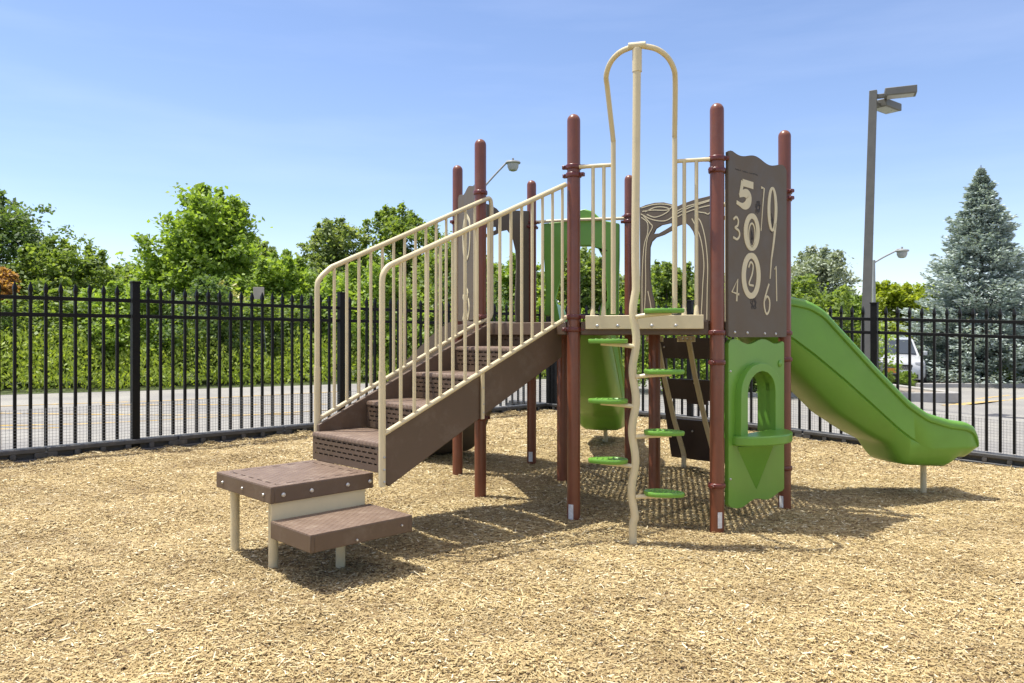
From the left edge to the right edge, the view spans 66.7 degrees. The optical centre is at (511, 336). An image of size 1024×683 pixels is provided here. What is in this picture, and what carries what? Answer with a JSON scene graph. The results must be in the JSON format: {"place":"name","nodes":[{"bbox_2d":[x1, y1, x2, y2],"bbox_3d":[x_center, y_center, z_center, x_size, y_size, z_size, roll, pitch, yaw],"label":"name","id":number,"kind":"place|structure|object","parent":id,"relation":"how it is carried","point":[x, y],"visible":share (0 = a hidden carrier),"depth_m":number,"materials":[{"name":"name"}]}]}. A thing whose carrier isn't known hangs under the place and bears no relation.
{"place":"outdoors","nodes":[
{"label":"outdoors","id":0,"kind":"place"},
{"bbox_2d":[1,359,708,394],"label":"grass verge","id":1,"kind":"object","parent":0,"point":[8,390],"depth_m":21.44,"materials":[{"name":"grass"}]},
{"bbox_2d":[0,266,23,327],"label":"bronze tree","id":2,"kind":"object","parent":1,"relation":"on","point":[7,276],"visible":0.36,"depth_m":26.87,"materials":[{"name":"orange plant"}]},
{"bbox_2d":[1,300,65,387],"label":"bush","id":3,"kind":"object","parent":1,"relation":"on","point":[4,308],"visible":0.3,"depth_m":20.38,"materials":[{"name":"green plant"}]},
{"bbox_2d":[0,189,105,368],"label":"broadleaf tree","id":4,"kind":"object","parent":1,"relation":"on","point":[17,222],"visible":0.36,"depth_m":29.79,"materials":[{"name":"green plant"}]},
{"bbox_2d":[0,233,131,368],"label":"broadleaf tree","id":5,"kind":"object","parent":1,"relation":"on","point":[55,267],"visible":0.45,"depth_m":28.40,"materials":[{"name":"green plant"}]},
{"bbox_2d":[1,288,145,386],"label":"bush","id":6,"kind":"object","parent":1,"relation":"on","point":[53,306],"visible":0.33,"depth_m":21.02,"materials":[{"name":"green plant"}]},
{"bbox_2d":[94,263,155,366],"bbox_3d":[-16.560,-0.673,33.182,4.094,4.905,3.643,0,0,0],"label":"broadleaf tree","id":7,"kind":"object","parent":1,"relation":"on","point":[119,268],"visible":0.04,"depth_m":32.87,"materials":[{"name":"green plant"}]},
{"bbox_2d":[51,277,201,383],"bbox_3d":[-10.944,-0.156,22.222,4.048,3.026,4.485,0,0,-43],"label":"bush","id":8,"kind":"object","parent":1,"relation":"on","point":[154,289],"visible":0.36,"depth_m":21.62,"materials":[{"name":"green plant"}]},
{"bbox_2d":[120,257,190,360],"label":"broadleaf tree","id":9,"kind":"object","parent":1,"relation":"on","point":[132,265],"visible":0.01,"depth_m":40.83,"materials":[{"name":"green plant"}]},
{"bbox_2d":[97,182,278,366],"bbox_3d":[-13.027,-2.393,33.001,10.372,8.353,8.909,0,0,0],"label":"maple tree","id":10,"kind":"object","parent":1,"relation":"on","point":[209,234],"visible":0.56,"depth_m":31.69,"materials":[{"name":"green plant"}]},
{"bbox_2d":[142,273,260,381],"bbox_3d":[-9.170,-0.237,22.486,3.859,3.194,3.888,0,0,12],"label":"bush","id":11,"kind":"object","parent":1,"relation":"on","point":[203,285],"visible":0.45,"depth_m":22.12,"materials":[{"name":"green plant"}]},
{"bbox_2d":[175,280,250,345],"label":"flowering shrub","id":12,"kind":"object","parent":1,"relation":"on","point":[233,284],"visible":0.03,"depth_m":26.97,"materials":[{"name":"green plant"}]},
{"bbox_2d":[182,295,323,380],"bbox_3d":[-7.929,0.033,23.965,4.768,2.673,4.763,0,0,3],"label":"bush","id":13,"kind":"object","parent":1,"relation":"on","point":[277,324],"visible":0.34,"depth_m":23.67,"materials":[{"name":"green plant"}]},
{"bbox_2d":[253,287,266,352],"bbox_3d":[-7.566,-0.058,23.501,0.476,2.845,0.080,0,0,-6],"label":"road sign","id":14,"kind":"object","parent":1,"relation":"on","point":[257,292],"visible":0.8,"depth_m":23.46,"materials":[{"name":"grey metal"}]},
{"bbox_2d":[251,236,285,293],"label":"broadleaf tree","id":15,"kind":"object","parent":1,"relation":"on","point":[270,249],"visible":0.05,"depth_m":39.72,"materials":[{"name":"green plant"}]},
{"bbox_2d":[239,248,327,366],"bbox_3d":[-9.136,-0.868,30.877,4.190,5.292,3.647,0,0,34],"label":"broadleaf tree","id":16,"kind":"object","parent":1,"relation":"on","point":[289,269],"visible":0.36,"depth_m":30.32,"materials":[{"name":"green plant"}]},
{"bbox_2d":[260,291,361,378],"bbox_3d":[-6.549,-0.038,24.980,3.474,2.826,3.500,0,0,44],"label":"bush","id":17,"kind":"object","parent":1,"relation":"on","point":[307,310],"visible":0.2,"depth_m":24.35,"materials":[{"name":"green plant"}]},
{"bbox_2d":[294,215,374,362],"bbox_3d":[-7.943,-1.895,36.075,4.893,7.352,4.831,0,0,-40],"label":"broadleaf tree","id":18,"kind":"object","parent":1,"relation":"on","point":[337,247],"visible":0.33,"depth_m":35.28,"materials":[{"name":"green plant"}]},
{"bbox_2d":[1,315,703,392],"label":"undergrowth","id":19,"kind":"object","parent":1,"relation":"on","point":[166,373],"visible":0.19,"depth_m":20.76,"materials":[{"name":"green plant"}]},
{"bbox_2d":[299,258,433,378],"bbox_3d":[-4.755,-0.581,25.509,4.632,3.916,5.132,0,0,-32],"label":"bush","id":20,"kind":"object","parent":1,"relation":"on","point":[340,281],"visible":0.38,"depth_m":24.86,"materials":[{"name":"green plant"}]},
{"bbox_2d":[354,202,452,330],"bbox_3d":[-5.291,-2.292,37.183,5.628,8.144,6.866,0,0,-20],"label":"broadleaf tree","id":21,"kind":"object","parent":1,"relation":"on","point":[390,223],"visible":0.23,"depth_m":36.30,"materials":[{"name":"green plant"}]},
{"bbox_2d":[362,284,450,374],"bbox_3d":[-3.425,-0.200,26.313,4.390,3.186,4.395,0,0,-16],"label":"bush","id":22,"kind":"object","parent":1,"relation":"on","point":[421,288],"visible":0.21,"depth_m":25.65,"materials":[{"name":"green plant"}]},
{"bbox_2d":[406,235,514,310],"bbox_3d":[-2.630,-1.297,33.963,5.686,6.150,5.520,0,0,0],"label":"broadleaf tree","id":23,"kind":"object","parent":1,"relation":"on","point":[421,273],"visible":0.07,"depth_m":33.21,"materials":[{"name":"green plant"}]},
{"bbox_2d":[409,271,513,332],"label":"bush","id":24,"kind":"object","parent":1,"relation":"on","point":[495,285],"visible":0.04,"depth_m":26.64,"materials":[{"name":"green plant"}]},
{"bbox_2d":[486,158,520,185],"bbox_3d":[-0.509,-3.244,36.000,1.831,9.982,0.720,0,0,0],"label":"street lamp","id":25,"kind":"object","parent":1,"relation":"on","point":[512,165],"visible":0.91,"depth_m":35.85,"materials":[{"name":"white metal"}]},
{"bbox_2d":[486,253,545,321],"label":"broadleaf tree","id":26,"kind":"object","parent":1,"relation":"on","point":[505,280],"visible":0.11,"depth_m":35.22,"materials":[{"name":"green plant"}]},
{"bbox_2d":[496,315,543,373],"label":"bush","id":27,"kind":"object","parent":1,"relation":"on","point":[508,320],"visible":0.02,"depth_m":28.53,"materials":[{"name":"green plant"}]},
{"bbox_2d":[514,301,588,321],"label":"bush","id":28,"kind":"object","parent":1,"relation":"on","point":[538,304],"visible":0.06,"depth_m":28.35,"materials":[{"name":"green plant"}]},
{"bbox_2d":[556,247,623,312],"bbox_3d":[3.125,-1.107,33.972,4.693,5.772,4.809,0,0,0],"label":"broadleaf tree","id":29,"kind":"object","parent":1,"relation":"on","point":[585,273],"visible":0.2,"depth_m":33.20,"materials":[{"name":"green plant"}]},
{"bbox_2d":[564,275,623,303],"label":"broadleaf tree","id":30,"kind":"object","parent":1,"relation":"on","point":[621,279],"depth_m":41.30,"materials":[{"name":"green plant"}]},
{"bbox_2d":[619,289,661,373],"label":"broadleaf tree","id":31,"kind":"object","parent":1,"relation":"on","point":[621,299],"visible":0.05,"depth_m":29.66,"materials":[{"name":"green plant"}]},
{"bbox_2d":[651,259,695,335],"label":"broadleaf tree","id":32,"kind":"object","parent":1,"relation":"on","point":[661,278],"visible":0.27,"depth_m":31.27,"materials":[{"name":"green plant"}]},
{"bbox_2d":[872,247,908,301],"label":"street lamp","id":33,"kind":"object","parent":1,"relation":"on","point":[901,252],"visible":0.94,"depth_m":41.93,"materials":[{"name":"white metal"}]},
{"bbox_2d":[0,409,1023,682],"bbox_3d":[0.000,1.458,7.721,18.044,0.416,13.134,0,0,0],"label":"wood chips","id":34,"kind":"object","parent":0,"point":[396,557],"visible":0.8,"depth_m":4.70,"materials":[{"name":"beige wood"}]},
{"bbox_2d":[0,281,548,462],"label":"picket fence","id":35,"kind":"object","parent":34,"relation":"on","point":[46,450],"visible":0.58,"depth_m":9.53,"materials":[{"name":"black painted metal"},{"name":"galvanised wire"}]},
{"bbox_2d":[217,41,978,569],"bbox_3d":[0.253,-0.220,8.095,6.890,3.751,5.587,0,0,-33],"label":"play structure","id":36,"kind":"object","parent":34,"relation":"on","point":[459,377],"visible":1,"depth_m":6.13,"materials":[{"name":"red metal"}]},
{"bbox_2d":[508,300,1023,468],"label":"picket fence","id":37,"kind":"object","parent":34,"relation":"on","point":[999,459],"visible":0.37,"depth_m":10.22,"materials":[{"name":"black painted metal"},{"name":"galvanised wire"}]},
{"bbox_2d":[0,0,1023,329],"label":"sky","id":38,"kind":"structure","parent":0,"point":[307,111],"materials":[{"name":"blue"}]},
{"bbox_2d":[1,360,1023,455],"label":"road","id":39,"kind":"structure","parent":0,"point":[124,398],"depth_m":15.04,"materials":[{"name":"grey asphalt"}]},
{"bbox_2d":[9,413,277,414],"bbox_3d":[-7.276,1.377,13.829,7.084,0.034,0.137,0,0,2],"label":"painted line","id":40,"kind":"object","parent":39,"relation":"on","point":[127,414],"visible":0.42,"depth_m":13.82,"materials":[{"name":"yellow paint"}]},
{"bbox_2d":[1,411,304,425],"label":"painted line","id":41,"kind":"object","parent":39,"relation":"on","point":[129,421],"visible":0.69,"depth_m":12.63,"materials":[{"name":"yellow paint"}]},
{"bbox_2d":[9,391,336,405],"bbox_3d":[-7.605,1.369,16.660,8.380,0.017,0.356,0,0,-35],"label":"painted line","id":42,"kind":"object","parent":39,"relation":"on","point":[158,400],"visible":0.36,"depth_m":16.65,"materials":[{"name":"yellow paint"}]},
{"bbox_2d":[162,404,276,404],"bbox_3d":[-6.000,1.386,15.806,4.521,0.026,0.110,0,0,-6],"label":"painted line","id":43,"kind":"object","parent":39,"relation":"on","point":[217,404],"visible":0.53,"depth_m":15.81,"materials":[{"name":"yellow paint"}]},
{"bbox_2d":[619,335,686,386],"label":"bush","id":44,"kind":"object","parent":39,"relation":"on","point":[639,362],"visible":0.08,"depth_m":20.81,"materials":[{"name":"green plant"}]},
{"bbox_2d":[644,335,709,390],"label":"bush","id":45,"kind":"object","parent":39,"relation":"on","point":[702,365],"visible":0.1,"depth_m":19.51,"materials":[{"name":"green plant"}]},
{"bbox_2d":[748,387,929,391],"bbox_3d":[8.400,1.530,21.750,5.440,0.120,4.340,0,0,0],"label":"planting bed","id":46,"kind":"object","parent":39,"relation":"on","point":[900,390],"visible":0.14,"depth_m":21.06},
{"bbox_2d":[686,289,756,382],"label":"bush","id":47,"kind":"object","parent":46,"relation":"on","point":[726,336],"depth_m":20.74,"materials":[{"name":"green plant"}]},
{"bbox_2d":[726,322,838,392],"bbox_3d":[6.972,0.181,19.936,3.160,2.411,3.163,0,0,27],"label":"bush","id":48,"kind":"object","parent":46,"relation":"on","point":[754,384],"visible":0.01,"depth_m":19.92,"materials":[{"name":"green plant"}]},
{"bbox_2d":[791,273,892,348],"bbox_3d":[7.510,-0.135,20.657,4.063,3.100,4.067,0,0,44],"label":"bush","id":49,"kind":"object","parent":46,"relation":"on","point":[806,287],"visible":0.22,"depth_m":19.66,"materials":[{"name":"green plant"}]},
{"bbox_2d":[818,290,903,372],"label":"bush","id":50,"kind":"object","parent":46,"relation":"on","point":[857,310],"visible":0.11,"depth_m":20.34,"materials":[{"name":"green plant"}]},
{"bbox_2d":[899,370,918,385],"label":"bush","id":51,"kind":"object","parent":46,"relation":"on","point":[903,375],"visible":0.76,"depth_m":25.15,"materials":[{"name":"green plant"}]},
{"bbox_2d":[748,384,957,402],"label":"kerb","id":52,"kind":"structure","parent":39,"relation":"on","point":[940,396],"depth_m":19.42,"materials":[{"name":"concrete"}]},
{"bbox_2d":[860,85,916,359],"bbox_3d":[8.270,-1.875,17.224,1.149,6.965,1.066,0,0,22],"label":"flood lamp","id":53,"kind":"object","parent":39,"relation":"on","point":[886,105],"visible":0.88,"depth_m":16.92,"materials":[{"name":"grey metal"}]},
{"bbox_2d":[881,372,895,382],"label":"bush","id":54,"kind":"object","parent":39,"relation":"on","point":[891,377],"visible":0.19,"depth_m":25.04,"materials":[{"name":"green plant"}]},
{"bbox_2d":[875,279,931,341],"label":"lime tree","id":55,"kind":"object","parent":39,"relation":"on","point":[892,296],"visible":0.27,"depth_m":45.06,"materials":[{"name":"green plant"}]},
{"bbox_2d":[879,337,927,382],"bbox_3d":[14.112,0.891,28.960,2.240,1.689,4.685,0,0,21],"label":"parked car","id":56,"kind":"object","parent":39,"relation":"on","point":[915,357],"visible":0.31,"depth_m":27.24,"materials":[{"name":"silver metal"}]},
{"bbox_2d":[889,282,969,342],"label":"lime tree","id":57,"kind":"object","parent":39,"relation":"on","point":[920,292],"visible":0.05,"depth_m":47.31,"materials":[{"name":"green plant"}]},
{"bbox_2d":[892,380,1023,387],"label":"kerb","id":58,"kind":"structure","parent":39,"relation":"on","point":[964,385],"depth_m":26.32,"materials":[{"name":"concrete"}]},
{"bbox_2d":[913,378,1009,382],"bbox_3d":[18.950,1.716,28.950,9.940,0.120,4.940,0,0,0],"label":"planting bed","id":59,"kind":"object","parent":39,"relation":"on","point":[952,382],"depth_m":27.82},
{"bbox_2d":[892,167,1023,383],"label":"spruce tree","id":60,"kind":"object","parent":59,"relation":"on","point":[997,253],"visible":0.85,"depth_m":28.25,"materials":[{"name":"green plant"}]},
{"bbox_2d":[988,354,1021,381],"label":"bush","id":61,"kind":"object","parent":59,"relation":"on","point":[1009,374],"visible":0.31,"depth_m":27.29,"materials":[{"name":"green plant"}]},
{"bbox_2d":[944,397,1023,405],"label":"painted line","id":62,"kind":"object","parent":39,"relation":"on","point":[966,403],"visible":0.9,"depth_m":19.73,"materials":[{"name":"white paint"}]},
{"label":"ground","id":63,"kind":"structure","parent":0,"visible":0},
{"bbox_2d":[791,244,905,369],"bbox_3d":[10.735,-0.587,26.899,5.206,5.207,3.967,0,0,26],"label":"silver tree","id":64,"kind":"object","parent":63,"relation":"on","point":[833,271],"visible":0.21,"depth_m":26.35,"materials":[{"name":"green plant"}]}
]}

